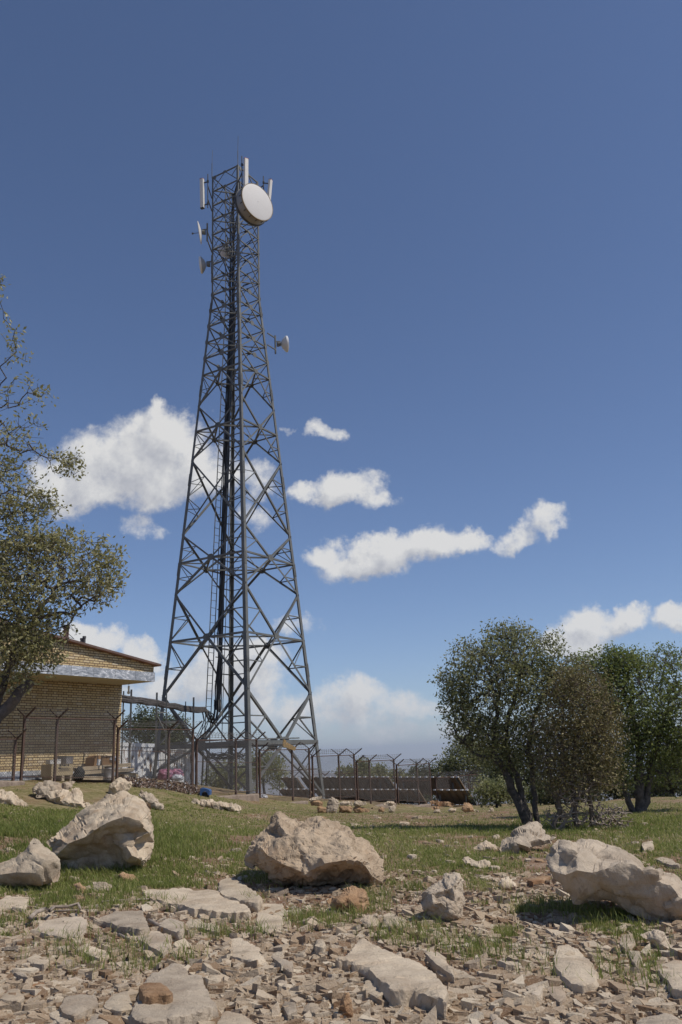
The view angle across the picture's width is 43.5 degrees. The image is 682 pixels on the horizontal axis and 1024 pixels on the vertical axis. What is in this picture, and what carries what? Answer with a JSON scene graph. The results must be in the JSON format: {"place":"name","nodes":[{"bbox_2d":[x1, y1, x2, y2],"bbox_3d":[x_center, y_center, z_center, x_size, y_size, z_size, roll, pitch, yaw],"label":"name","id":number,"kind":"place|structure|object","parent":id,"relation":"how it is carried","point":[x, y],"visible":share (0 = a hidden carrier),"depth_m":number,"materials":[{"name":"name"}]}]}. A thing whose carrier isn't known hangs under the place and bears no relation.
{"place":"outdoors","nodes":[
{"label":"outdoors","id":0,"kind":"place"},
{"bbox_2d":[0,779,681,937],"bbox_3d":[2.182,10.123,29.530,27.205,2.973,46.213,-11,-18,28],"label":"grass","id":1,"kind":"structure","parent":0,"point":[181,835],"depth_m":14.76,"materials":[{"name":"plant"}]},
{"bbox_2d":[0,763,681,1023],"bbox_3d":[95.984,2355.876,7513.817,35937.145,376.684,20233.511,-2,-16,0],"label":"ground","id":2,"kind":"structure","parent":0,"point":[95,792],"depth_m":21.10,"materials":[{"name":"soil"}]},
{"bbox_2d":[0,989,24,1003],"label":"stone slab","id":3,"kind":"object","parent":2,"relation":"on","point":[18,997],"depth_m":5.80,"materials":[{"name":"stone"}]},
{"bbox_2d":[0,780,24,786],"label":"concrete footing","id":4,"kind":"object","parent":2,"relation":"on","point":[8,783],"visible":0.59,"depth_m":22.67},
{"bbox_2d":[0,789,27,806],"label":"boulder","id":5,"kind":"object","parent":2,"relation":"on","point":[9,797],"visible":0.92,"depth_m":20.38,"materials":[{"name":"stone"}]},
{"bbox_2d":[0,896,28,912],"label":"stone slab","id":6,"kind":"object","parent":2,"relation":"on","point":[19,901],"depth_m":9.10,"materials":[{"name":"stone"}]},
{"bbox_2d":[0,838,59,885],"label":"boulder","id":7,"kind":"object","parent":2,"relation":"on","point":[36,862],"visible":0.99,"depth_m":10.21,"materials":[{"name":"stone"}]},
{"bbox_2d":[27,954,48,970],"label":"stone slab","id":8,"kind":"object","parent":2,"relation":"on","point":[35,960],"depth_m":6.77,"materials":[{"name":"stone"}]},
{"bbox_2d":[32,780,74,798],"bbox_3d":[-7.297,7.014,21.675,1.008,0.437,0.604,-2,-16,0],"label":"boulder","id":9,"kind":"object","parent":2,"relation":"on","point":[44,789],"visible":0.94,"depth_m":21.60,"materials":[{"name":"grey stone"}]},
{"bbox_2d":[41,764,72,781],"bbox_3d":[-8.341,7.659,25.142,0.454,0.485,0.801,-12,-19,30],"label":"wooden crate","id":10,"kind":"object","parent":2,"relation":"on","point":[58,771],"visible":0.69,"depth_m":24.97,"materials":[{"name":"brown wood"}]},
{"bbox_2d":[30,916,87,941],"bbox_3d":[-2.635,3.922,8.003,0.512,0.118,1.291,2,-17,-16],"label":"stone slab","id":11,"kind":"object","parent":2,"relation":"on","point":[58,924],"depth_m":7.98,"materials":[{"name":"grey stone"}]},
{"bbox_2d":[28,902,81,919],"bbox_3d":[-2.816,3.959,8.508,0.386,0.057,0.754,-2,-16,0],"label":"stick","id":12,"kind":"object","parent":11,"relation":"on","point":[33,915],"visible":0.99,"depth_m":8.60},
{"bbox_2d":[49,1010,71,1023],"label":"stone slab","id":13,"kind":"object","parent":2,"relation":"on","point":[55,1015],"depth_m":5.34,"materials":[{"name":"stone"}]},
{"bbox_2d":[0,276,130,722],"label":"oak tree","id":14,"kind":"object","parent":2,"relation":"on","point":[18,648],"visible":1,"depth_m":12.15,"materials":[{"name":"green plant"}]},
{"bbox_2d":[47,788,89,808],"bbox_3d":[-6.790,7.145,21.286,0.783,0.526,1.173,12,-22,-42],"label":"boulder","id":15,"kind":"object","parent":2,"relation":"on","point":[72,798],"visible":0.84,"depth_m":21.18,"materials":[{"name":"stone"}]},
{"bbox_2d":[59,994,98,1021],"bbox_3d":[-1.709,3.248,5.580,0.250,0.128,0.778,1,-16,-12],"label":"stone slab","id":16,"kind":"object","parent":2,"relation":"on","point":[73,1008],"depth_m":5.54,"materials":[{"name":"grey stone"}]},
{"bbox_2d":[0,620,160,781],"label":"brick building","id":17,"kind":"structure","parent":2,"relation":"on","point":[90,677],"depth_m":26.18,"materials":[{"name":"beige brick"}]},
{"bbox_2d":[73,776,114,779],"bbox_3d":[-7.503,8.116,26.090,0.200,0.190,1.640,-12,-19,30],"label":"timber board","id":18,"kind":"object","parent":2,"relation":"on","point":[94,778],"visible":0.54,"depth_m":25.94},
{"bbox_2d":[85,768,133,773],"bbox_3d":[-7.306,8.055,26.585,0.220,0.133,2.198,-12,-19,30],"label":"timber board","id":19,"kind":"object","parent":18,"relation":"on","point":[97,772],"visible":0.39,"depth_m":26.34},
{"bbox_2d":[73,763,130,771],"bbox_3d":[-7.460,7.939,26.626,0.240,0.190,2.310,-12,-19,30],"label":"timber board","id":20,"kind":"object","parent":19,"relation":"on","point":[93,768],"visible":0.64,"depth_m":26.47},
{"bbox_2d":[85,754,115,765],"bbox_3d":[-7.508,7.785,26.834,0.425,0.383,0.970,-12,-19,30],"label":"carton","id":21,"kind":"object","parent":20,"relation":"on","point":[98,761],"visible":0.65,"depth_m":26.54,"materials":[{"name":"cardboard"}]},
{"bbox_2d":[84,946,108,960],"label":"stone slab","id":22,"kind":"object","parent":2,"relation":"on","point":[94,953],"depth_m":7.02,"materials":[{"name":"stone"}]},
{"bbox_2d":[46,789,153,869],"bbox_3d":[-3.376,4.526,12.217,1.548,1.039,1.745,-2,-16,0],"label":"boulder","id":23,"kind":"object","parent":2,"relation":"on","point":[108,830],"visible":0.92,"depth_m":11.67,"materials":[{"name":"stone"}]},
{"bbox_2d":[104,991,132,1015],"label":"stone slab","id":24,"kind":"object","parent":2,"relation":"on","point":[118,1004],"depth_m":5.57,"materials":[{"name":"stone"}]},
{"bbox_2d":[108,777,130,793],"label":"boulder","id":25,"kind":"object","parent":2,"relation":"on","point":[116,784],"visible":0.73,"depth_m":23.74,"materials":[{"name":"stone"}]},
{"bbox_2d":[95,911,149,935],"bbox_3d":[-2.120,3.973,8.244,0.493,0.151,1.410,2,-17,-15],"label":"stone slab","id":26,"kind":"object","parent":2,"relation":"on","point":[135,922],"depth_m":8.15,"materials":[{"name":"grey stone"}]},
{"bbox_2d":[138,790,163,809],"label":"boulder","id":27,"kind":"object","parent":2,"relation":"on","point":[152,799],"visible":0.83,"depth_m":22.48,"materials":[{"name":"grey stone"}]},
{"bbox_2d":[121,704,186,744],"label":"tree","id":28,"kind":"object","parent":2,"relation":"on","point":[148,718],"visible":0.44,"depth_m":50.33,"materials":[{"name":"green plant"}]},
{"bbox_2d":[136,931,171,957],"bbox_3d":[-1.581,3.745,7.398,0.317,0.127,1.197,4,-17,-20],"label":"stone slab","id":29,"kind":"object","parent":2,"relation":"on","point":[157,940],"depth_m":7.30,"materials":[{"name":"grey stone"}]},
{"bbox_2d":[120,742,190,782],"bbox_3d":[-8.712,11.644,38.626,1.193,2.413,5.704,-11,-18,28],"label":"sheet metal screen","id":30,"kind":"object","parent":2,"relation":"on","point":[149,761],"visible":0.24,"depth_m":38.96,"materials":[{"name":"white paint"}]},
{"bbox_2d":[120,775,209,795],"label":"litter","id":31,"kind":"object","parent":2,"relation":"on","point":[139,783],"visible":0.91,"depth_m":27.25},
{"bbox_2d":[121,689,220,785],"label":"cable bridge","id":32,"kind":"structure","parent":2,"relation":"on","point":[156,702],"depth_m":34.22,"materials":[{"name":"grey metal"}]},
{"bbox_2d":[159,918,184,940],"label":"stone slab","id":33,"kind":"object","parent":2,"relation":"on","point":[172,929],"depth_m":7.93,"materials":[{"name":"grey stone"}]},
{"bbox_2d":[163,712,195,743],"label":"tree","id":34,"kind":"object","parent":2,"relation":"on","point":[180,731],"visible":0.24,"depth_m":52.16,"materials":[{"name":"green plant"}]},
{"bbox_2d":[142,888,250,922],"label":"stone slab","id":35,"kind":"structure","parent":2,"relation":"on","point":[211,903],"depth_m":9.04,"materials":[{"name":"stone"}]},
{"bbox_2d":[186,919,220,936],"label":"stone slab","id":36,"kind":"object","parent":2,"relation":"on","point":[191,925],"depth_m":8.08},
{"bbox_2d":[191,798,241,811],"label":"boulder","id":37,"kind":"object","parent":2,"relation":"on","point":[219,804],"visible":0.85,"depth_m":24.31,"materials":[{"name":"stone"}]},
{"bbox_2d":[198,759,258,791],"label":"tree","id":38,"kind":"object","parent":2,"relation":"on","point":[216,778],"visible":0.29,"depth_m":49.39,"materials":[{"name":"green plant"}]},
{"bbox_2d":[217,1011,252,1023],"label":"stone slab","id":39,"kind":"object","parent":2,"relation":"on","point":[228,1017],"depth_m":5.21,"materials":[{"name":"stone"}]},
{"bbox_2d":[146,150,328,798],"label":"lattice tower","id":40,"kind":"structure","parent":2,"relation":"on","point":[234,312],"depth_m":41.78,"materials":[{"name":"metal"}]},
{"bbox_2d":[192,221,211,251],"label":"dish antenna","id":41,"kind":"object","parent":40,"relation":"attached to","point":[205,232],"visible":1,"depth_m":44.36,"materials":[{"name":"metal"}]},
{"bbox_2d":[200,174,211,211],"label":"panel antenna","id":42,"kind":"object","parent":40,"relation":"attached to","point":[202,199],"visible":1,"depth_m":45.28,"materials":[{"name":"plastic"}]},
{"bbox_2d":[199,255,212,282],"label":"dish antenna","id":43,"kind":"object","parent":40,"relation":"attached to","point":[202,264],"visible":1,"depth_m":43.80,"materials":[{"name":"white paint"}]},
{"bbox_2d":[214,235,232,257],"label":"dish antenna","id":44,"kind":"object","parent":40,"relation":"attached to","point":[222,253],"visible":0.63,"depth_m":46.62,"materials":[{"name":"white paint"}]},
{"bbox_2d":[238,156,248,188],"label":"panel antenna","id":45,"kind":"object","parent":40,"relation":"attached to","point":[244,171],"visible":0.58,"depth_m":44.70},
{"bbox_2d":[234,181,272,226],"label":"drum antenna","id":46,"kind":"object","parent":40,"relation":"attached to","point":[253,204],"visible":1,"depth_m":43.51,"materials":[{"name":"plastic"}]},
{"bbox_2d":[267,333,288,353],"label":"dish antenna","id":47,"kind":"object","parent":40,"relation":"attached to","point":[284,343],"visible":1,"depth_m":45.01,"materials":[{"name":"white paint"}]},
{"bbox_2d":[217,794,258,801],"bbox_3d":[-3.866,10.280,30.183,0.427,0.613,2.760,-12,-19,30],"label":"concrete footing","id":48,"kind":"object","parent":2,"relation":"on","point":[250,797],"visible":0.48,"depth_m":30.61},
{"bbox_2d":[217,878,262,911],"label":"stone slab","id":49,"kind":"structure","parent":2,"relation":"on","point":[230,888],"depth_m":9.67,"materials":[{"name":"stone"}]},
{"bbox_2d":[0,706,492,805],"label":"chain link fence","id":50,"kind":"object","parent":2,"relation":"on","point":[258,759],"visible":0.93,"depth_m":30.34,"materials":[{"name":"metal"}]},
{"bbox_2d":[229,937,265,963],"bbox_3d":[-0.812,3.682,7.148,0.273,0.093,1.125,1,-16,-12],"label":"stone slab","id":51,"kind":"object","parent":2,"relation":"on","point":[240,947],"depth_m":7.02,"materials":[{"name":"stone"}]},
{"bbox_2d":[238,747,293,793],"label":"tree","id":52,"kind":"object","parent":2,"relation":"on","point":[272,772],"visible":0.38,"depth_m":52.48,"materials":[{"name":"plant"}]},
{"bbox_2d":[256,902,287,935],"bbox_3d":[-0.697,4.086,8.588,0.324,0.099,1.869,-2,-16,-3],"label":"stone slab","id":53,"kind":"object","parent":2,"relation":"on","point":[265,914],"depth_m":8.55,"materials":[{"name":"stone"}]},
{"bbox_2d":[272,956,293,977],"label":"stone slab","id":54,"kind":"object","parent":2,"relation":"on","point":[287,965],"depth_m":6.51,"materials":[{"name":"grey stone"}]},
{"bbox_2d":[282,1001,296,1020],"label":"stone slab","id":55,"kind":"object","parent":2,"relation":"on","point":[290,1009],"depth_m":5.38,"materials":[{"name":"grey stone"}]},
{"bbox_2d":[280,777,304,788],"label":"solar table","id":56,"kind":"object","parent":2,"relation":"on","point":[295,782],"visible":0.4,"depth_m":51.11,"materials":[{"name":"white paint"}]},
{"bbox_2d":[279,788,314,797],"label":"solar table","id":57,"kind":"object","parent":2,"relation":"on","point":[298,791],"visible":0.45,"depth_m":48.74,"materials":[{"name":"white paint"}]},
{"bbox_2d":[302,1003,319,1016],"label":"stone slab","id":58,"kind":"object","parent":2,"relation":"on","point":[314,1008],"depth_m":5.38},
{"bbox_2d":[244,812,387,887],"bbox_3d":[-0.336,4.320,10.970,1.816,0.848,1.980,-2,-16,0],"label":"boulder","id":59,"kind":"object","parent":2,"relation":"on","point":[314,850],"visible":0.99,"depth_m":10.51,"materials":[{"name":"stone"}]},
{"bbox_2d":[314,939,325,954],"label":"stone slab","id":60,"kind":"object","parent":2,"relation":"on","point":[320,945],"depth_m":6.98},
{"bbox_2d":[326,797,338,812],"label":"stone","id":61,"kind":"object","parent":2,"relation":"on","point":[332,805],"visible":0.94,"depth_m":26.80,"materials":[{"name":"grey stone"}]},
{"bbox_2d":[0,871,681,1023],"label":"flat shards","id":62,"kind":"object","parent":2,"relation":"on","point":[514,1002],"visible":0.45,"depth_m":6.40,"materials":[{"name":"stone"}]},
{"bbox_2d":[129,965,218,1023],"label":"stone slab","id":63,"kind":"object","parent":62,"relation":"on","point":[192,1002],"depth_m":5.37,"materials":[{"name":"grey stone"}]},
{"bbox_2d":[139,982,172,1003],"bbox_3d":[-1.198,3.126,5.525,0.195,0.107,0.379,3,-17,-18],"label":"stone","id":64,"kind":"object","parent":63,"relation":"on","point":[155,992],"visible":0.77,"depth_m":5.41,"materials":[{"name":"stone"}]},
{"bbox_2d":[336,938,448,1019],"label":"stone slab","id":65,"kind":"structure","parent":62,"relation":"on","point":[395,979],"depth_m":5.85,"materials":[{"name":"stone"}]},
{"bbox_2d":[0,860,681,996],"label":"grass tufts","id":66,"kind":"object","parent":2,"relation":"on","point":[592,911],"visible":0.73,"depth_m":7.80,"materials":[{"name":"plant"}]},
{"bbox_2d":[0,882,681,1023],"bbox_3d":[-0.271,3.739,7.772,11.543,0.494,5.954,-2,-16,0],"label":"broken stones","id":67,"kind":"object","parent":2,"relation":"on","point":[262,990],"visible":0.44,"depth_m":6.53,"materials":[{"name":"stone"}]},
{"bbox_2d":[338,991,352,1017],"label":"boulder","id":68,"kind":"object","parent":2,"relation":"on","point":[345,1007],"visible":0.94,"depth_m":5.23,"materials":[{"name":"stone"}]},
{"bbox_2d":[326,887,368,912],"bbox_3d":[0.067,4.031,8.865,0.444,0.214,0.582,-2,-16,0],"label":"boulder","id":69,"kind":"object","parent":2,"relation":"on","point":[356,895],"visible":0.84,"depth_m":8.71,"materials":[{"name":"stone"}]},
{"bbox_2d":[301,776,396,793],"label":"solar table","id":70,"kind":"object","parent":2,"relation":"on","point":[334,781],"visible":0.41,"depth_m":49.01,"materials":[{"name":"white paint"}]},
{"bbox_2d":[351,757,377,776],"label":"tree","id":71,"kind":"object","parent":2,"relation":"on","point":[363,765],"visible":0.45,"depth_m":62.93,"materials":[{"name":"green plant"}]},
{"bbox_2d":[360,914,379,928],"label":"boulder","id":72,"kind":"object","parent":2,"relation":"on","point":[366,920],"visible":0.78,"depth_m":7.92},
{"bbox_2d":[314,789,426,804],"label":"solar table","id":73,"kind":"object","parent":2,"relation":"on","point":[331,794],"visible":0.48,"depth_m":46.17,"materials":[{"name":"white paint"}]},
{"bbox_2d":[364,980,383,1001],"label":"stone slab","id":74,"kind":"object","parent":2,"relation":"on","point":[374,993],"depth_m":5.61,"materials":[{"name":"stone"}]},
{"bbox_2d":[371,762,411,781],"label":"tree","id":75,"kind":"object","parent":2,"relation":"on","point":[385,772],"visible":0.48,"depth_m":64.74,"materials":[{"name":"green plant"}]},
{"bbox_2d":[381,915,406,928],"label":"boulder","id":76,"kind":"object","parent":2,"relation":"on","point":[390,917],"visible":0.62,"depth_m":7.92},
{"bbox_2d":[408,760,442,776],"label":"tree","id":77,"kind":"object","parent":2,"relation":"on","point":[419,772],"visible":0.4,"depth_m":61.01,"materials":[{"name":"green plant"}]},
{"bbox_2d":[395,776,465,804],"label":"solar table","id":78,"kind":"object","parent":2,"relation":"on","point":[457,783],"visible":0.58,"depth_m":46.44,"materials":[{"name":"white paint"}]},
{"bbox_2d":[420,948,454,983],"bbox_3d":[0.747,3.407,6.425,0.118,0.147,1.362,-1,-16,-6],"label":"stone slab","id":79,"kind":"object","parent":2,"relation":"on","point":[441,965],"depth_m":6.36,"materials":[{"name":"stone"}]},
{"bbox_2d":[421,872,464,921],"bbox_3d":[1.003,3.741,8.296,0.373,0.420,0.486,-17,-22,41],"label":"boulder","id":80,"kind":"object","parent":2,"relation":"on","point":[444,896],"visible":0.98,"depth_m":8.18,"materials":[{"name":"grey stone"}]},
{"bbox_2d":[433,789,475,804],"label":"solar table","id":81,"kind":"object","parent":2,"relation":"on","point":[456,796],"visible":0.74,"depth_m":43.88,"materials":[{"name":"white paint"}]},
{"bbox_2d":[435,968,475,982],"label":"stone slab","id":82,"kind":"object","parent":2,"relation":"on","point":[441,976],"depth_m":6.03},
{"bbox_2d":[427,732,502,804],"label":"tree","id":83,"kind":"object","parent":2,"relation":"on","point":[452,763],"visible":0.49,"depth_m":49.42,"materials":[{"name":"green plant"}]},
{"bbox_2d":[462,857,490,868],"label":"boulder","id":84,"kind":"object","parent":2,"relation":"on","point":[471,862],"visible":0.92,"depth_m":12.03,"materials":[{"name":"stone"}]},
{"bbox_2d":[473,840,498,851],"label":"boulder","id":85,"kind":"object","parent":2,"relation":"on","point":[485,845],"visible":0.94,"depth_m":14.26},
{"bbox_2d":[468,771,530,808],"bbox_3d":[7.231,12.521,37.936,3.367,2.020,2.377,-2,-16,0],"label":"bush","id":86,"kind":"object","parent":2,"relation":"on","point":[494,792],"visible":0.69,"depth_m":37.65,"materials":[{"name":"green plant"}]},
{"bbox_2d":[497,877,517,889],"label":"boulder","id":87,"kind":"object","parent":2,"relation":"on","point":[508,881],"visible":0.93,"depth_m":10.18,"materials":[{"name":"stone"}]},
{"bbox_2d":[497,960,517,971],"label":"loose stone","id":88,"kind":"object","parent":2,"relation":"on","point":[507,966],"visible":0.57,"depth_m":6.32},
{"bbox_2d":[474,744,545,789],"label":"tree","id":89,"kind":"object","parent":2,"relation":"on","point":[527,776],"visible":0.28,"depth_m":43.64,"materials":[{"name":"green plant"}]},
{"bbox_2d":[426,616,597,824],"bbox_3d":[4.228,4.975,20.309,4.231,5.028,2.391,-2,-16,0],"label":"oak tree","id":90,"kind":"object","parent":2,"relation":"on","point":[525,669],"visible":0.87,"depth_m":20.25,"materials":[{"name":"green plant"}]},
{"bbox_2d":[500,822,555,853],"bbox_3d":[3.078,5.371,14.091,1.065,0.427,0.695,12,-21,-41],"label":"boulder","id":91,"kind":"object","parent":2,"relation":"on","point":[528,836],"visible":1,"depth_m":13.93,"materials":[{"name":"grey stone"}]},
{"bbox_2d":[525,984,544,1000],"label":"stone slab","id":92,"kind":"object","parent":2,"relation":"on","point":[538,992],"depth_m":5.64,"materials":[{"name":"grey stone"}]},
{"bbox_2d":[527,876,550,886],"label":"stone slab","id":93,"kind":"object","parent":2,"relation":"on","point":[537,880],"depth_m":10.44,"materials":[{"name":"stone"}]},
{"bbox_2d":[547,985,566,1005],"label":"stone slab","id":94,"kind":"object","parent":2,"relation":"on","point":[558,995],"depth_m":5.54,"materials":[{"name":"grey stone"}]},
{"bbox_2d":[524,773,608,805],"bbox_3d":[8.956,11.244,34.129,3.426,1.820,2.803,-8,-17,19],"label":"bush","id":95,"kind":"object","parent":2,"relation":"on","point":[540,799],"visible":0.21,"depth_m":33.84,"materials":[{"name":"green plant"}]},
{"bbox_2d":[552,944,598,993],"bbox_3d":[1.734,3.386,6.358,0.310,0.145,1.551,-5,-16,10],"label":"stone slab","id":96,"kind":"object","parent":2,"relation":"on","point":[580,965],"depth_m":6.13,"materials":[{"name":"stone"}]},
{"bbox_2d":[522,655,634,829],"bbox_3d":[5.253,5.095,18.850,2.257,3.857,2.319,12,-22,-42],"label":"oak tree","id":97,"kind":"object","parent":2,"relation":"on","point":[576,737],"visible":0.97,"depth_m":18.67,"materials":[{"name":"green plant"}]},
{"bbox_2d":[539,769,633,829],"bbox_3d":[5.252,6.265,18.439,1.956,1.423,0.988,-2,-16,0],"label":"brushwood heap","id":98,"kind":"object","parent":2,"relation":"on","point":[565,816],"visible":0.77,"depth_m":18.34,"materials":[{"name":"wood"}]},
{"bbox_2d":[566,756,633,800],"bbox_3d":[11.085,11.786,38.139,4.329,2.673,2.451,-2,-16,0],"label":"bush","id":99,"kind":"object","parent":2,"relation":"on","point":[613,794],"visible":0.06,"depth_m":37.66,"materials":[{"name":"green plant"}]},
{"bbox_2d":[544,835,681,921],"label":"boulder","id":100,"kind":"object","parent":2,"relation":"on","point":[583,870],"visible":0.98,"depth_m":7.97,"materials":[{"name":"grey stone"}]},
{"bbox_2d":[567,640,681,811],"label":"oak tree","id":101,"kind":"object","parent":2,"relation":"on","point":[627,664],"visible":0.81,"depth_m":23.44,"materials":[{"name":"green plant"}]},
{"bbox_2d":[619,933,634,953],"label":"stone slab","id":102,"kind":"object","parent":2,"relation":"on","point":[630,944],"depth_m":7.03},
{"bbox_2d":[629,951,642,967],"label":"stone slab","id":103,"kind":"object","parent":2,"relation":"on","point":[634,960],"depth_m":6.48,"materials":[{"name":"grey stone"}]},
{"bbox_2d":[640,929,672,949],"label":"boulder","id":104,"kind":"object","parent":2,"relation":"on","point":[659,937],"visible":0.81,"depth_m":6.85,"materials":[{"name":"grey stone"}]},
{"bbox_2d":[636,1013,681,1023],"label":"stone slab","id":105,"kind":"object","parent":2,"relation":"on","point":[666,1018],"depth_m":4.99,"materials":[{"name":"grey stone"}]},
{"bbox_2d":[644,743,681,796],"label":"bush","id":106,"kind":"object","parent":2,"relation":"on","point":[657,789],"visible":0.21,"depth_m":35.84,"materials":[{"name":"green plant"}]},
{"bbox_2d":[655,857,679,868],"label":"stone slab","id":107,"kind":"object","parent":2,"relation":"on","point":[668,862],"depth_m":11.76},
{"bbox_2d":[657,961,681,998],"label":"stone slab","id":108,"kind":"object","parent":2,"relation":"on","point":[674,969],"depth_m":5.87,"materials":[{"name":"stone"}]},
{"bbox_2d":[0,0,681,773],"label":"sky","id":109,"kind":"structure","parent":0,"point":[470,246],"materials":[{"name":"blue"}]},
{"bbox_2d":[158,752,655,795],"bbox_3d":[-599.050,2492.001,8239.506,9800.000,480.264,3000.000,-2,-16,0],"label":"hills","id":110,"kind":"structure","parent":0,"point":[286,763],"depth_m":7574.01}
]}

